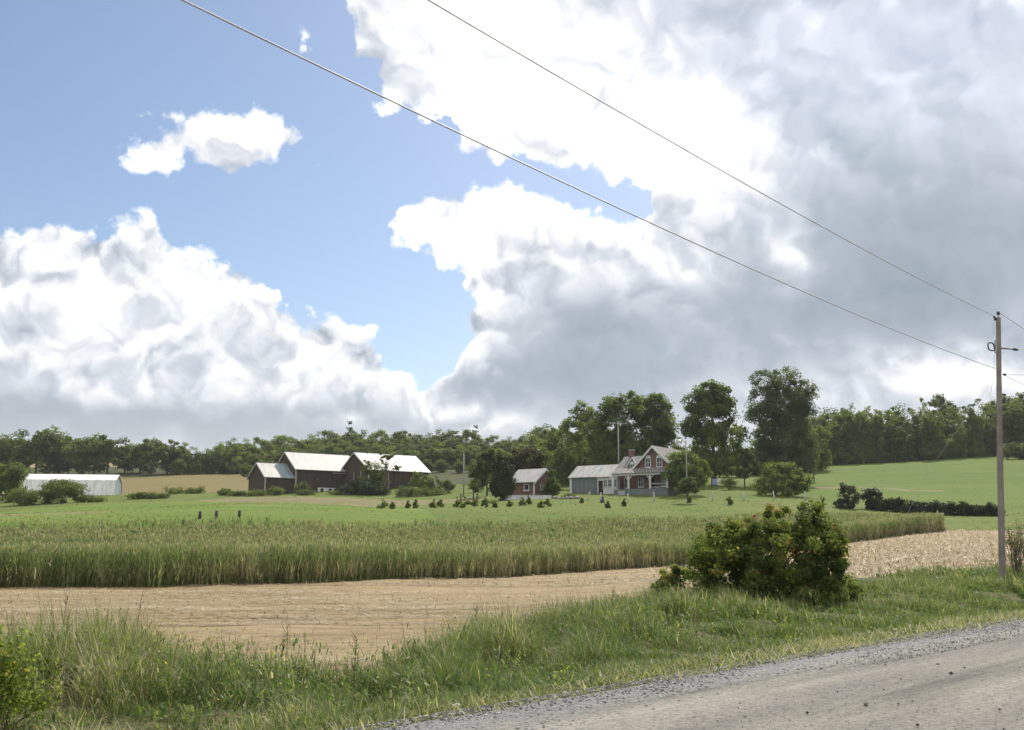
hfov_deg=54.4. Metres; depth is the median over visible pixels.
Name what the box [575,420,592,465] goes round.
broadleaf tree
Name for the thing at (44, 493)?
shrub
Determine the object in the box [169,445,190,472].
broadleaf tree
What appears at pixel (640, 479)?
window
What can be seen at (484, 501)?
young tree
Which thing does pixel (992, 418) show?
broadleaf tree
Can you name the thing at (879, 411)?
broadleaf tree
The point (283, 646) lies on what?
tall weed
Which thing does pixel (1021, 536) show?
twiggy shrub
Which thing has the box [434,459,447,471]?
broadleaf tree
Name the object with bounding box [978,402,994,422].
broadleaf tree
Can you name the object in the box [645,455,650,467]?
window
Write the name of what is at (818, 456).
broadleaf tree
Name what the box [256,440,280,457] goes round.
broadleaf tree
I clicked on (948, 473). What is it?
grass field
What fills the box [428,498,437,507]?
young tree
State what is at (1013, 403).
broadleaf tree
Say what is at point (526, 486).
window
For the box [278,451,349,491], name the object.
barn
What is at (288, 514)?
hay field ground
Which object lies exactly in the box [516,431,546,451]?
broadleaf tree
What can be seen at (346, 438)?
broadleaf tree
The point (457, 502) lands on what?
young tree
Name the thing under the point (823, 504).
young tree
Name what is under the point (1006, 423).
broadleaf tree
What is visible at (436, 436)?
broadleaf tree
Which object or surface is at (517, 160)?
power line
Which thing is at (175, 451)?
broadleaf tree
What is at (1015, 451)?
shrub
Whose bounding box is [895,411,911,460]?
broadleaf tree
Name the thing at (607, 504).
young tree
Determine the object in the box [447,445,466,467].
broadleaf tree
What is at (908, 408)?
broadleaf tree
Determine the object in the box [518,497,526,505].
young tree
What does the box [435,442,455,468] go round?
broadleaf tree
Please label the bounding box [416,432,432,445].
broadleaf tree
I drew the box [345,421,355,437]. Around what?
pine tree
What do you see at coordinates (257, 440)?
broadleaf tree
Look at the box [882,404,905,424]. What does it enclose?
broadleaf tree
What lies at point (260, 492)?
shrub
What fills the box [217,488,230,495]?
shrub
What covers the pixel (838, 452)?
broadleaf tree
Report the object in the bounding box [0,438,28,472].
broadleaf tree
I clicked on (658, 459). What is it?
window
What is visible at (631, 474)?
farmhouse
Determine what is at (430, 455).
broadleaf tree
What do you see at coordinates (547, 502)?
young tree
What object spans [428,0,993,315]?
power line
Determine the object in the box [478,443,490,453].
broadleaf tree
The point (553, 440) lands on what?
broadleaf tree
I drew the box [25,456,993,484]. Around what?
woodland ground
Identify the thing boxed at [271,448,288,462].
broadleaf tree
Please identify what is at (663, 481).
window
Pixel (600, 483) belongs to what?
door
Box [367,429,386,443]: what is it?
broadleaf tree
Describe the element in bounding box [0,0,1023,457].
sky
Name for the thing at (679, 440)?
yard lamp
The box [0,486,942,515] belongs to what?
farmyard ground
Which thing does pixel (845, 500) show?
shrub
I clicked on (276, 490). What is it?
shrub
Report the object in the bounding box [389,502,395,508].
young tree
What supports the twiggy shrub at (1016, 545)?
on the roadside verge ground at (134, 725)
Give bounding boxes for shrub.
[0,459,29,502]
[0,611,64,729]
[3,487,42,505]
[29,488,56,503]
[37,478,90,502]
[71,493,94,502]
[89,495,107,501]
[124,492,148,498]
[141,490,162,498]
[155,493,171,498]
[161,486,192,493]
[186,485,206,493]
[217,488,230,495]
[227,490,247,495]
[246,489,268,495]
[267,485,285,494]
[292,480,308,492]
[294,489,315,494]
[326,490,343,494]
[336,483,356,494]
[348,477,381,494]
[368,484,391,494]
[395,484,418,496]
[408,471,433,492]
[413,486,448,495]
[425,475,442,489]
[441,479,455,492]
[468,482,484,492]
[561,493,576,496]
[719,477,738,489]
[749,461,814,496]
[833,482,860,508]
[859,487,882,508]
[1003,442,1023,458]
[1005,519,1023,577]
[1015,521,1023,563]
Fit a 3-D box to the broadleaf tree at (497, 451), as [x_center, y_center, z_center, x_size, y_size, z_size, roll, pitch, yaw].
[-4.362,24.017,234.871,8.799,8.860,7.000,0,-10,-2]
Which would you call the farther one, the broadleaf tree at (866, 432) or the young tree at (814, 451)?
the broadleaf tree at (866, 432)
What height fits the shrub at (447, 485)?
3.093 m
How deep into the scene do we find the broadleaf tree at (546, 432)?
399.82 m
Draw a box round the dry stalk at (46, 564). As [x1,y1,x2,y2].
[38,541,62,587]
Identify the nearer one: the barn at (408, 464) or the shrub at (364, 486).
the shrub at (364, 486)
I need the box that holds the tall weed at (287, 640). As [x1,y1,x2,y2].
[284,624,290,663]
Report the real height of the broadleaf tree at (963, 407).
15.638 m
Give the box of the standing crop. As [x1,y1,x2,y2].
[0,510,945,587]
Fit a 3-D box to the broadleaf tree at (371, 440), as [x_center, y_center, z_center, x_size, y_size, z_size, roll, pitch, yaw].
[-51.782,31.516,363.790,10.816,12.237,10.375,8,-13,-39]
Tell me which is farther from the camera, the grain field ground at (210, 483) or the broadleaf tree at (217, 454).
the broadleaf tree at (217, 454)
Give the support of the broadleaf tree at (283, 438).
on the woodland ground at (453, 475)
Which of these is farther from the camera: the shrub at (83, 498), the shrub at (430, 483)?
the shrub at (430, 483)
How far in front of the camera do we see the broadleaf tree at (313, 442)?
361.00 m
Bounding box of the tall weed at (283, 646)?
[279,633,287,658]
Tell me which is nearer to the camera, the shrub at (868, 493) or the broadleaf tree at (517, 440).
the shrub at (868, 493)
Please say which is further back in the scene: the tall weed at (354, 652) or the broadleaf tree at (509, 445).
the broadleaf tree at (509, 445)
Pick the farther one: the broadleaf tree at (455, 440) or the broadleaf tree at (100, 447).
the broadleaf tree at (455, 440)
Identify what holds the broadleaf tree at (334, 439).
on the woodland ground at (453, 475)
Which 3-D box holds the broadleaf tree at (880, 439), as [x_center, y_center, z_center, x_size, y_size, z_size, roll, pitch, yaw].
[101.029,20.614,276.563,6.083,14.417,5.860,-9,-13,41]
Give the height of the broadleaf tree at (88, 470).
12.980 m
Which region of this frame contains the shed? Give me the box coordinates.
[509,468,558,496]
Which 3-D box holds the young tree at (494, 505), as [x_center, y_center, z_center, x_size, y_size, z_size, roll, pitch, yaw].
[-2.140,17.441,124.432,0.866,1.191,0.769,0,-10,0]
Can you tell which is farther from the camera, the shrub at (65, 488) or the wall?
the shrub at (65, 488)
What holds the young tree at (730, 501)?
on the lawn ground at (678, 502)
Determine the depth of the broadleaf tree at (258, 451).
357.57 m
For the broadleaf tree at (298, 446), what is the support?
on the woodland ground at (453, 475)
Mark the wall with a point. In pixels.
(514, 497)
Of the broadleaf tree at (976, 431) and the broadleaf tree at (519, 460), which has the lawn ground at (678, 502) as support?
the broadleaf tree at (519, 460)
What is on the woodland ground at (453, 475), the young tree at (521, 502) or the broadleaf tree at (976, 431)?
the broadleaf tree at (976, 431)
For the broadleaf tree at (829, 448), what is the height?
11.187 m
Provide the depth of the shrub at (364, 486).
203.41 m
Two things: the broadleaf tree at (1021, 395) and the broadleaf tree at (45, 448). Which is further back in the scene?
the broadleaf tree at (45, 448)
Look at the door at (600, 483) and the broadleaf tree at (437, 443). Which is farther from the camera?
the broadleaf tree at (437, 443)
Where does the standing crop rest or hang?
on the crop field ground at (275, 582)
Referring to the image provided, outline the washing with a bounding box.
[712,479,716,484]
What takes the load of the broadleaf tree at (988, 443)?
on the woodland ground at (453, 475)
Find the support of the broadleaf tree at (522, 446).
on the woodland ground at (453, 475)
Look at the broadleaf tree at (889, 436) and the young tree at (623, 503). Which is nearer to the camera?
the young tree at (623, 503)
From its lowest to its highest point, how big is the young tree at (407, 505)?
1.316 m
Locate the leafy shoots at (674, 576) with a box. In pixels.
[650,564,692,596]
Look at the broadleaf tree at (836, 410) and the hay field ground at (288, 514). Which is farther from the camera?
the broadleaf tree at (836, 410)
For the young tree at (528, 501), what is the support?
on the lawn ground at (678, 502)
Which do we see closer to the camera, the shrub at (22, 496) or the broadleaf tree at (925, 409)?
the shrub at (22, 496)
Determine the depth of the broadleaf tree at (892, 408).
287.31 m
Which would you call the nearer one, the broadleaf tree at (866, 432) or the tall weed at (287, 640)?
the tall weed at (287, 640)
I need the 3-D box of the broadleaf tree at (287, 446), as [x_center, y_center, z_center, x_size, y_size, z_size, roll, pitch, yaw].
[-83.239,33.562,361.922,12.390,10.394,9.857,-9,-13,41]
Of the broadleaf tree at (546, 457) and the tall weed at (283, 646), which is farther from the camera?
the broadleaf tree at (546, 457)
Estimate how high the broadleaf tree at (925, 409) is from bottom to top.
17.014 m
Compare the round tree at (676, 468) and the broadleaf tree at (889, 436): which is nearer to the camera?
the round tree at (676, 468)
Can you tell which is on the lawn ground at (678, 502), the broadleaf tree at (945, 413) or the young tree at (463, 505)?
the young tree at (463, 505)
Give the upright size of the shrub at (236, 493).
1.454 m
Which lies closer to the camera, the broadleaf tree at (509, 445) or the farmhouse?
the farmhouse
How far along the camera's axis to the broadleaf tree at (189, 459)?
340.67 m
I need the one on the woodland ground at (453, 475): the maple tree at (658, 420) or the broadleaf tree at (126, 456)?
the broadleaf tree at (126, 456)
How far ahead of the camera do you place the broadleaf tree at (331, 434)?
399.12 m
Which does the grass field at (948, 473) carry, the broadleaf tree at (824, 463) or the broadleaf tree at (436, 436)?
the broadleaf tree at (824, 463)
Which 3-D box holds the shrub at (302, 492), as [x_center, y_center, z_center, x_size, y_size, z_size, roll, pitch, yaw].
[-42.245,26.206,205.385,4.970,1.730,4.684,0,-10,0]
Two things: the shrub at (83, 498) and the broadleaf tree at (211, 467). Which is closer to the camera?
the shrub at (83, 498)
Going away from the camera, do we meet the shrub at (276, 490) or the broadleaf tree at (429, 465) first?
the shrub at (276, 490)
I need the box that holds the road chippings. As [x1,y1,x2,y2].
[533,632,1022,729]
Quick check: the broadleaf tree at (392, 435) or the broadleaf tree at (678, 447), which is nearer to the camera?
the broadleaf tree at (678, 447)
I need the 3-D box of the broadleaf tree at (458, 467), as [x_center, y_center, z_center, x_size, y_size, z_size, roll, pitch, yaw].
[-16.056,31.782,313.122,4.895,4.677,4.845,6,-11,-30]
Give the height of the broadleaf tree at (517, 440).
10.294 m
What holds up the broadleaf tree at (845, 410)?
on the woodland ground at (453, 475)
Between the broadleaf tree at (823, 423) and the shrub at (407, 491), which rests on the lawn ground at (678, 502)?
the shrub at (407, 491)
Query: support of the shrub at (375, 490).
on the lawn ground at (678, 502)
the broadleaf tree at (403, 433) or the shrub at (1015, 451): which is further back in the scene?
the broadleaf tree at (403, 433)
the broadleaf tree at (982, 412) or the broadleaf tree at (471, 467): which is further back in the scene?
the broadleaf tree at (982, 412)
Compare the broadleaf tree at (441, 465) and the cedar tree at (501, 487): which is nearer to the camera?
the cedar tree at (501, 487)
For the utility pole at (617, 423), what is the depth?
182.61 m
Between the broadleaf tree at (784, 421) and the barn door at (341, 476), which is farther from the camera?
the barn door at (341, 476)
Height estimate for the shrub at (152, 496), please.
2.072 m
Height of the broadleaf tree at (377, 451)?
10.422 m
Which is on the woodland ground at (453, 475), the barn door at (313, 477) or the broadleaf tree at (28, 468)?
the broadleaf tree at (28, 468)
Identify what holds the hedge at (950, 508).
on the lawn ground at (678, 502)
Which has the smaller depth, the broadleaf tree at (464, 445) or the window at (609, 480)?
the window at (609, 480)
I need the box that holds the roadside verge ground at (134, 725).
[1,565,1023,729]
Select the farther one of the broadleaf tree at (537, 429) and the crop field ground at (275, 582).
the broadleaf tree at (537, 429)
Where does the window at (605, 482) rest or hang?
in the farmhouse
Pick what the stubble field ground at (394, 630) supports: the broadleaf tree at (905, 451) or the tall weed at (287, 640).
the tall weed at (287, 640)
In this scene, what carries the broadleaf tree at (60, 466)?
on the woodland ground at (453, 475)
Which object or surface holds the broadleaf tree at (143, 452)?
on the woodland ground at (453, 475)
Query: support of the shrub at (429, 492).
on the lawn ground at (678, 502)
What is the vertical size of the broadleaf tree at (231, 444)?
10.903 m
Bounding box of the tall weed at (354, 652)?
[348,632,359,679]
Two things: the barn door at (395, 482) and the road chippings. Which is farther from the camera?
the barn door at (395, 482)
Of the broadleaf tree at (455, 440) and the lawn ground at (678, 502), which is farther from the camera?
the broadleaf tree at (455, 440)
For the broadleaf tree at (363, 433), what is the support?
on the woodland ground at (453, 475)
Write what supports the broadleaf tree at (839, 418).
on the woodland ground at (453, 475)
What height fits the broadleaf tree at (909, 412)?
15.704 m
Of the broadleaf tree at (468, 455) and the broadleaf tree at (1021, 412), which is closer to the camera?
the broadleaf tree at (1021, 412)
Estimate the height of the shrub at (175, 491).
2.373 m
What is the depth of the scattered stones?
9.80 m
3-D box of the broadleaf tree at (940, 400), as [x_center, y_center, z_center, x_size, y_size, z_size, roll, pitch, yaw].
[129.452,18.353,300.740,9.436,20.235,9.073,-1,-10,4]
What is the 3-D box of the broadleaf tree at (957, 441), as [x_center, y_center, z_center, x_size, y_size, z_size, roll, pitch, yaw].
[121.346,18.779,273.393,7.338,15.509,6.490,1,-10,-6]
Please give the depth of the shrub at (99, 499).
196.75 m
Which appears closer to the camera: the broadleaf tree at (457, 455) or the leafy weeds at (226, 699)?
the leafy weeds at (226, 699)
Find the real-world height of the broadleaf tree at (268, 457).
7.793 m
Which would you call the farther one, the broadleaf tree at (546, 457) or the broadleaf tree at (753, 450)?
the broadleaf tree at (753, 450)
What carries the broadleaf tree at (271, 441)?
on the field ground at (110, 463)
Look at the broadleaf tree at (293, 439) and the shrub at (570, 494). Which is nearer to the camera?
the shrub at (570, 494)
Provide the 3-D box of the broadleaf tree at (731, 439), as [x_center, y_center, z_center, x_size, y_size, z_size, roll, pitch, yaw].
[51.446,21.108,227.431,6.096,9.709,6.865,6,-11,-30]
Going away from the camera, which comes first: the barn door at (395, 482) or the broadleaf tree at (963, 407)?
the barn door at (395, 482)
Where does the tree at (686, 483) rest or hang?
on the lawn ground at (678, 502)
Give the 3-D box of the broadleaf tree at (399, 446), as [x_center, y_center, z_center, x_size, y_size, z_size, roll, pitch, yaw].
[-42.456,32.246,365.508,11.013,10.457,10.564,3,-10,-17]
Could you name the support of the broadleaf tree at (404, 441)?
on the woodland ground at (453, 475)
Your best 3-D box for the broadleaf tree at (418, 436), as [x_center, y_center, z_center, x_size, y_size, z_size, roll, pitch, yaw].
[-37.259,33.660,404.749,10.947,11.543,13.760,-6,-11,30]
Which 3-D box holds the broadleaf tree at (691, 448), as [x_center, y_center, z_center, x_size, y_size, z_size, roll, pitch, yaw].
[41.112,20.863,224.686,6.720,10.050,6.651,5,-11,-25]
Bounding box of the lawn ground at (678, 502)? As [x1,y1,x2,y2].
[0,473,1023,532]
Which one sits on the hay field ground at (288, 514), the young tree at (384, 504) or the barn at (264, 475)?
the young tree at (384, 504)
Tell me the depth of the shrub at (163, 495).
204.59 m
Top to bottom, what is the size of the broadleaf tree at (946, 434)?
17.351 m
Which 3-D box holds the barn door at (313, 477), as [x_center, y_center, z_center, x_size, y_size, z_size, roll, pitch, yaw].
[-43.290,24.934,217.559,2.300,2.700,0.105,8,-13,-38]
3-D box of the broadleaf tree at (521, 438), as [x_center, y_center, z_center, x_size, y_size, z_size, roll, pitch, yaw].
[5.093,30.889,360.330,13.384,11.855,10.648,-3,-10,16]
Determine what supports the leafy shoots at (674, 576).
on the roadside verge ground at (134, 725)
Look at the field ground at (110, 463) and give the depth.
407.83 m
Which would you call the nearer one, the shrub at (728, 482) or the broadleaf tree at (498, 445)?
the shrub at (728, 482)
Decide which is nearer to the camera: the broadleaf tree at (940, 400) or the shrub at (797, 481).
the shrub at (797, 481)
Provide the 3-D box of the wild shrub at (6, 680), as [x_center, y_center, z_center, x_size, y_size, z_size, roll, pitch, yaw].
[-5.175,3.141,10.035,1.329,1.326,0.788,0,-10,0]
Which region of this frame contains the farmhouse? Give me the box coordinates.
[568,445,696,495]
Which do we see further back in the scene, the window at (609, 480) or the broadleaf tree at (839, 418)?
the broadleaf tree at (839, 418)
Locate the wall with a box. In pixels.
[505,495,551,499]
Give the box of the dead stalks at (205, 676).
[0,582,804,729]
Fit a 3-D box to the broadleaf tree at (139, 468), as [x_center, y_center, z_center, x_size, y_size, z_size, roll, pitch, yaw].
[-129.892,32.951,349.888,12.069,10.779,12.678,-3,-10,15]
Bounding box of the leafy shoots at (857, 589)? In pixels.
[839,572,864,600]
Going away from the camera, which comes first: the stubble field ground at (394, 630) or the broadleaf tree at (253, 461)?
the stubble field ground at (394, 630)
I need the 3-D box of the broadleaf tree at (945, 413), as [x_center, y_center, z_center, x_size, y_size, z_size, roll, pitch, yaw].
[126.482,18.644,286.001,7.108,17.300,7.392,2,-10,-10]
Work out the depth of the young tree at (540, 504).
126.03 m
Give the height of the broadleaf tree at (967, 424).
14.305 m
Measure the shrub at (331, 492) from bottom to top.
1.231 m
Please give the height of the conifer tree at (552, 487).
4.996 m
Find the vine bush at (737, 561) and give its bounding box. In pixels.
[683,497,852,604]
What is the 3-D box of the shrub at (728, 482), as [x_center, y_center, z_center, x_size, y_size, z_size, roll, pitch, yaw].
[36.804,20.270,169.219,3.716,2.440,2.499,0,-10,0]
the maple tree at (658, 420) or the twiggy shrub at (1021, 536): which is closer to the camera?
the twiggy shrub at (1021, 536)
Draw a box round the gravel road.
[376,620,1023,729]
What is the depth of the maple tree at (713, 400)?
187.21 m
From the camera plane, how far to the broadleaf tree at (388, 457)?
207.42 m
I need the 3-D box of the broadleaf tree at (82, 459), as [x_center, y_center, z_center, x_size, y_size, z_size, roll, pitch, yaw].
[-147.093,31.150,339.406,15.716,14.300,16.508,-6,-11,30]
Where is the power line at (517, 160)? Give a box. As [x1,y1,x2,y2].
[181,0,995,368]
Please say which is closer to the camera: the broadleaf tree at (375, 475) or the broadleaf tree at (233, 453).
the broadleaf tree at (375, 475)
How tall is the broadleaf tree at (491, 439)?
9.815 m
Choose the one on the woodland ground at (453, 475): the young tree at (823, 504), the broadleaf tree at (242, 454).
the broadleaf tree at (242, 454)
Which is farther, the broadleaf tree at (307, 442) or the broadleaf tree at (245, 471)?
the broadleaf tree at (307, 442)
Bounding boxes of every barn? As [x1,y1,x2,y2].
[23,474,121,497]
[246,462,294,494]
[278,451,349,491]
[342,452,430,488]
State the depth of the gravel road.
10.12 m
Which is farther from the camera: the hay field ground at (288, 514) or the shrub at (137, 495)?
the shrub at (137, 495)
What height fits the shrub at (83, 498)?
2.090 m
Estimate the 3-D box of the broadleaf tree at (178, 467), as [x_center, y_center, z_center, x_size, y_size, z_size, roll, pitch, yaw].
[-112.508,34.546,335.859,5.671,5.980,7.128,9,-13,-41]
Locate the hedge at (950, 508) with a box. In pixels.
[870,497,1006,515]
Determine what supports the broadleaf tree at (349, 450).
on the woodland ground at (453, 475)
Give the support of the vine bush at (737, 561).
on the roadside verge ground at (134, 725)
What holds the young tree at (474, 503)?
on the lawn ground at (678, 502)
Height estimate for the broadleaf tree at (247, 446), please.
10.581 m
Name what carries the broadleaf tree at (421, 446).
on the woodland ground at (453, 475)
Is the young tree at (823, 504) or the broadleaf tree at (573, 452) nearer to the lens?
the young tree at (823, 504)
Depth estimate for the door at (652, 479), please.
159.22 m
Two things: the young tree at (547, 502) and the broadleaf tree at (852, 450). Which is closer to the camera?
the young tree at (547, 502)
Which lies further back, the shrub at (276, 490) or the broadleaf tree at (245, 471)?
the broadleaf tree at (245, 471)
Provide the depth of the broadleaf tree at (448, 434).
390.10 m
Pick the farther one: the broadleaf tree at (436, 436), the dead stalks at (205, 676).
the broadleaf tree at (436, 436)
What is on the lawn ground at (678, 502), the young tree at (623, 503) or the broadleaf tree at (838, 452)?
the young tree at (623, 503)
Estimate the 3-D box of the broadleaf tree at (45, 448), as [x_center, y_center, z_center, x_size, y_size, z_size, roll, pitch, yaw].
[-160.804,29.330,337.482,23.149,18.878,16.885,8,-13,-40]
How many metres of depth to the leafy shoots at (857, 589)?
27.19 m
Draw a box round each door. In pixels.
[309,473,318,484]
[339,474,344,485]
[389,474,400,488]
[598,481,602,493]
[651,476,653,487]
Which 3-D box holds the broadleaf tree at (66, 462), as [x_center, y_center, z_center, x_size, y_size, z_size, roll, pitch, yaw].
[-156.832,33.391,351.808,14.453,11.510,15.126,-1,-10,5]
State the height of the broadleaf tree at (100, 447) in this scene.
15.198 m
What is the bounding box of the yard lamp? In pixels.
[678,439,687,488]
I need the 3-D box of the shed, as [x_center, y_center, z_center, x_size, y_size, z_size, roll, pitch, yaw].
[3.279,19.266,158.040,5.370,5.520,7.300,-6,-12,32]
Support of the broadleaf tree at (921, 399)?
on the woodland ground at (453, 475)
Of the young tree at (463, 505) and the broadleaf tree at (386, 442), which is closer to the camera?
the young tree at (463, 505)
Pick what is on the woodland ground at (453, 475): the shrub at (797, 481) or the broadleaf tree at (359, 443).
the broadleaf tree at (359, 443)
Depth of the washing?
171.10 m
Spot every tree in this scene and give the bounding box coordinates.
[0,425,72,473]
[0,433,15,473]
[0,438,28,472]
[16,446,32,472]
[39,443,77,473]
[56,436,97,473]
[60,456,80,473]
[75,446,106,473]
[78,432,135,474]
[111,440,138,473]
[128,437,170,474]
[129,444,148,472]
[146,439,188,473]
[168,458,186,474]
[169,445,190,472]
[182,446,204,473]
[189,460,203,474]
[195,448,214,473]
[204,460,215,473]
[208,444,225,469]
[213,442,230,452]
[214,454,228,472]
[219,445,244,472]
[225,438,241,450]
[226,456,243,473]
[231,446,252,465]
[233,443,257,456]
[239,438,256,454]
[240,462,252,476]
[245,454,266,468]
[249,446,266,460]
[252,436,267,453]
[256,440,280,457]
[261,450,277,460]
[263,435,284,449]
[267,435,292,451]
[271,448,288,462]
[273,443,294,454]
[286,436,297,445]
[291,440,307,451]
[298,437,325,451]
[300,434,318,448]
[303,445,327,453]
[307,430,331,444]
[316,438,338,451]
[320,430,340,440]
[322,442,342,453]
[331,437,345,454]
[334,441,360,455]
[338,429,357,447]
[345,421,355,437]
[345,433,372,448]
[357,429,376,443]
[357,460,390,487]
[358,443,379,452]
[362,435,382,450]
[363,443,392,453]
[363,451,407,487]
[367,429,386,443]
[374,432,406,448]
[376,436,392,450]
[376,498,389,507]
[383,439,408,452]
[386,445,402,454]
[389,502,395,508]
[392,430,416,447]
[396,438,421,450]
[397,444,421,455]
[404,500,410,507]
[408,433,422,444]
[412,499,418,508]
[414,440,437,454]
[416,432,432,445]
[416,447,441,469]
[422,459,435,471]
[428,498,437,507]
[429,429,448,442]
[431,436,452,454]
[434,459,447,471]
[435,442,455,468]
[436,499,444,506]
[440,429,462,445]
[443,437,461,450]
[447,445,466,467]
[452,458,468,472]
[452,496,460,506]
[457,495,471,507]
[459,440,481,462]
[459,446,480,466]
[460,433,469,442]
[461,429,487,448]
[467,447,498,495]
[468,459,491,483]
[470,499,477,506]
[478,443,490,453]
[479,435,498,450]
[480,496,493,507]
[483,448,510,479]
[486,452,518,499]
[490,441,506,451]
[491,500,497,507]
[503,442,515,451]
[506,443,528,473]
[506,445,551,472]
[506,500,513,506]
[508,434,542,452]
[512,434,526,444]
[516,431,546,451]
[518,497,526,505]
[525,495,531,503]
[526,444,555,473]
[528,425,546,439]
[530,425,562,454]
[536,500,544,507]
[539,423,552,439]
[541,469,561,496]
[543,498,552,505]
[547,445,577,485]
[553,422,578,477]
[561,398,594,465]
[561,440,583,477]
[568,390,657,465]
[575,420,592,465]
[604,501,610,507]
[620,498,626,506]
[631,393,679,455]
[660,449,713,494]
[670,436,687,451]
[674,476,700,502]
[675,379,752,478]
[688,444,700,453]
[723,436,752,475]
[725,496,733,504]
[728,448,761,487]
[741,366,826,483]
[745,437,772,475]
[787,433,820,472]
[807,428,819,481]
[811,424,834,470]
[814,407,834,424]
[814,416,830,438]
[817,495,826,507]
[823,427,834,464]
[827,407,852,430]
[827,421,853,464]
[828,413,843,461]
[839,402,857,441]
[840,410,864,463]
[851,411,877,463]
[858,405,874,418]
[867,413,886,462]
[868,408,886,462]
[880,416,899,461]
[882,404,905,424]
[885,406,898,460]
[893,416,917,461]
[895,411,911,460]
[905,409,929,459]
[906,407,914,434]
[909,414,925,459]
[917,397,926,424]
[918,404,937,448]
[918,412,941,459]
[926,393,948,422]
[926,402,955,447]
[931,411,951,459]
[938,400,964,457]
[942,406,967,458]
[955,406,980,456]
[958,410,973,457]
[964,406,986,457]
[972,398,991,455]
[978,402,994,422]
[980,403,996,455]
[981,407,996,456]
[985,399,1006,425]
[990,408,1013,455]
[1002,395,1015,411]
[1002,398,1023,446]
[1008,398,1022,440]
[1012,392,1023,404]
[1012,404,1023,446]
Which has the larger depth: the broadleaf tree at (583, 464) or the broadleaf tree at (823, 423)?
the broadleaf tree at (823, 423)
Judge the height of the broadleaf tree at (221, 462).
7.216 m
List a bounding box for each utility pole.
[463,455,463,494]
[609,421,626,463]
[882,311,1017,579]
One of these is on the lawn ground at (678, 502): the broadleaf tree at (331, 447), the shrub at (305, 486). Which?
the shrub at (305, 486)
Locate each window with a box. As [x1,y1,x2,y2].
[524,484,529,490]
[603,480,607,486]
[608,479,611,486]
[624,478,627,488]
[637,477,643,487]
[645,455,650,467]
[656,455,661,466]
[661,476,665,486]
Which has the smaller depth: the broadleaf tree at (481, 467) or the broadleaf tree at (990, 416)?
the broadleaf tree at (481, 467)
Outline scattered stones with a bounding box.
[716,645,1014,729]
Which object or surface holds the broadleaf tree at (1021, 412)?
on the woodland ground at (453, 475)
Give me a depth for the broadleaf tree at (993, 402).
302.66 m
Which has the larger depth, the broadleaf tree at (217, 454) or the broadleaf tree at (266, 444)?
the broadleaf tree at (266, 444)
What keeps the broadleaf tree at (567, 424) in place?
on the lawn ground at (678, 502)
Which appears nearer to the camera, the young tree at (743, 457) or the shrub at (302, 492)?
the young tree at (743, 457)
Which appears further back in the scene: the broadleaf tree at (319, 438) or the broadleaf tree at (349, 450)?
the broadleaf tree at (319, 438)
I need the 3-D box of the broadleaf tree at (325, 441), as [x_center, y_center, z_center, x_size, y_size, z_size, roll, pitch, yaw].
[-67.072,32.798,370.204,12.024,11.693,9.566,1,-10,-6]
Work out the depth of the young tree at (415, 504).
129.05 m
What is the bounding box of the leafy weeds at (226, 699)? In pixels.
[0,595,804,729]
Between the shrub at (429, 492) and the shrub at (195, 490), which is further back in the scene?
the shrub at (195, 490)
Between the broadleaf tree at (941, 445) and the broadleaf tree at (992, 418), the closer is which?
the broadleaf tree at (941, 445)
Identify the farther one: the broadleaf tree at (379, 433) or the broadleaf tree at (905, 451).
the broadleaf tree at (379, 433)
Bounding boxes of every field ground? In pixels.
[0,501,435,533]
[0,524,945,587]
[0,529,1023,680]
[1,474,248,497]
[30,462,157,466]
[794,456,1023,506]
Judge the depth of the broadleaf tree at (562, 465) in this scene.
203.66 m
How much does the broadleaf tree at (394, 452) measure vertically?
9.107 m
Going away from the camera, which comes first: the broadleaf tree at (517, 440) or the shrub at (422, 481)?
the shrub at (422, 481)
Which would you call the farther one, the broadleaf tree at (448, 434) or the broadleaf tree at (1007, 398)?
the broadleaf tree at (448, 434)
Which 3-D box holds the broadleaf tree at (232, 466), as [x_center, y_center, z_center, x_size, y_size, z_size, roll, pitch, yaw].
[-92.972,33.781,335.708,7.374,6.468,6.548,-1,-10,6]
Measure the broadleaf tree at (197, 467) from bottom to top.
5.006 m
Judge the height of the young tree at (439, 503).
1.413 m
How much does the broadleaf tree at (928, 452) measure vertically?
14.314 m
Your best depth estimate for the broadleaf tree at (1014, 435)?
277.69 m
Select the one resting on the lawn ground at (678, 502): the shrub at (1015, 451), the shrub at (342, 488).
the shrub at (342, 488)
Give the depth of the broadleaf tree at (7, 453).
336.52 m
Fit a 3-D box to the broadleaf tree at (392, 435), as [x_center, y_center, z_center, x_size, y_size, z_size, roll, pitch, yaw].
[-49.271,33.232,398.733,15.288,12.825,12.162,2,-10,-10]
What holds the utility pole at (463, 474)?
on the lawn ground at (678, 502)

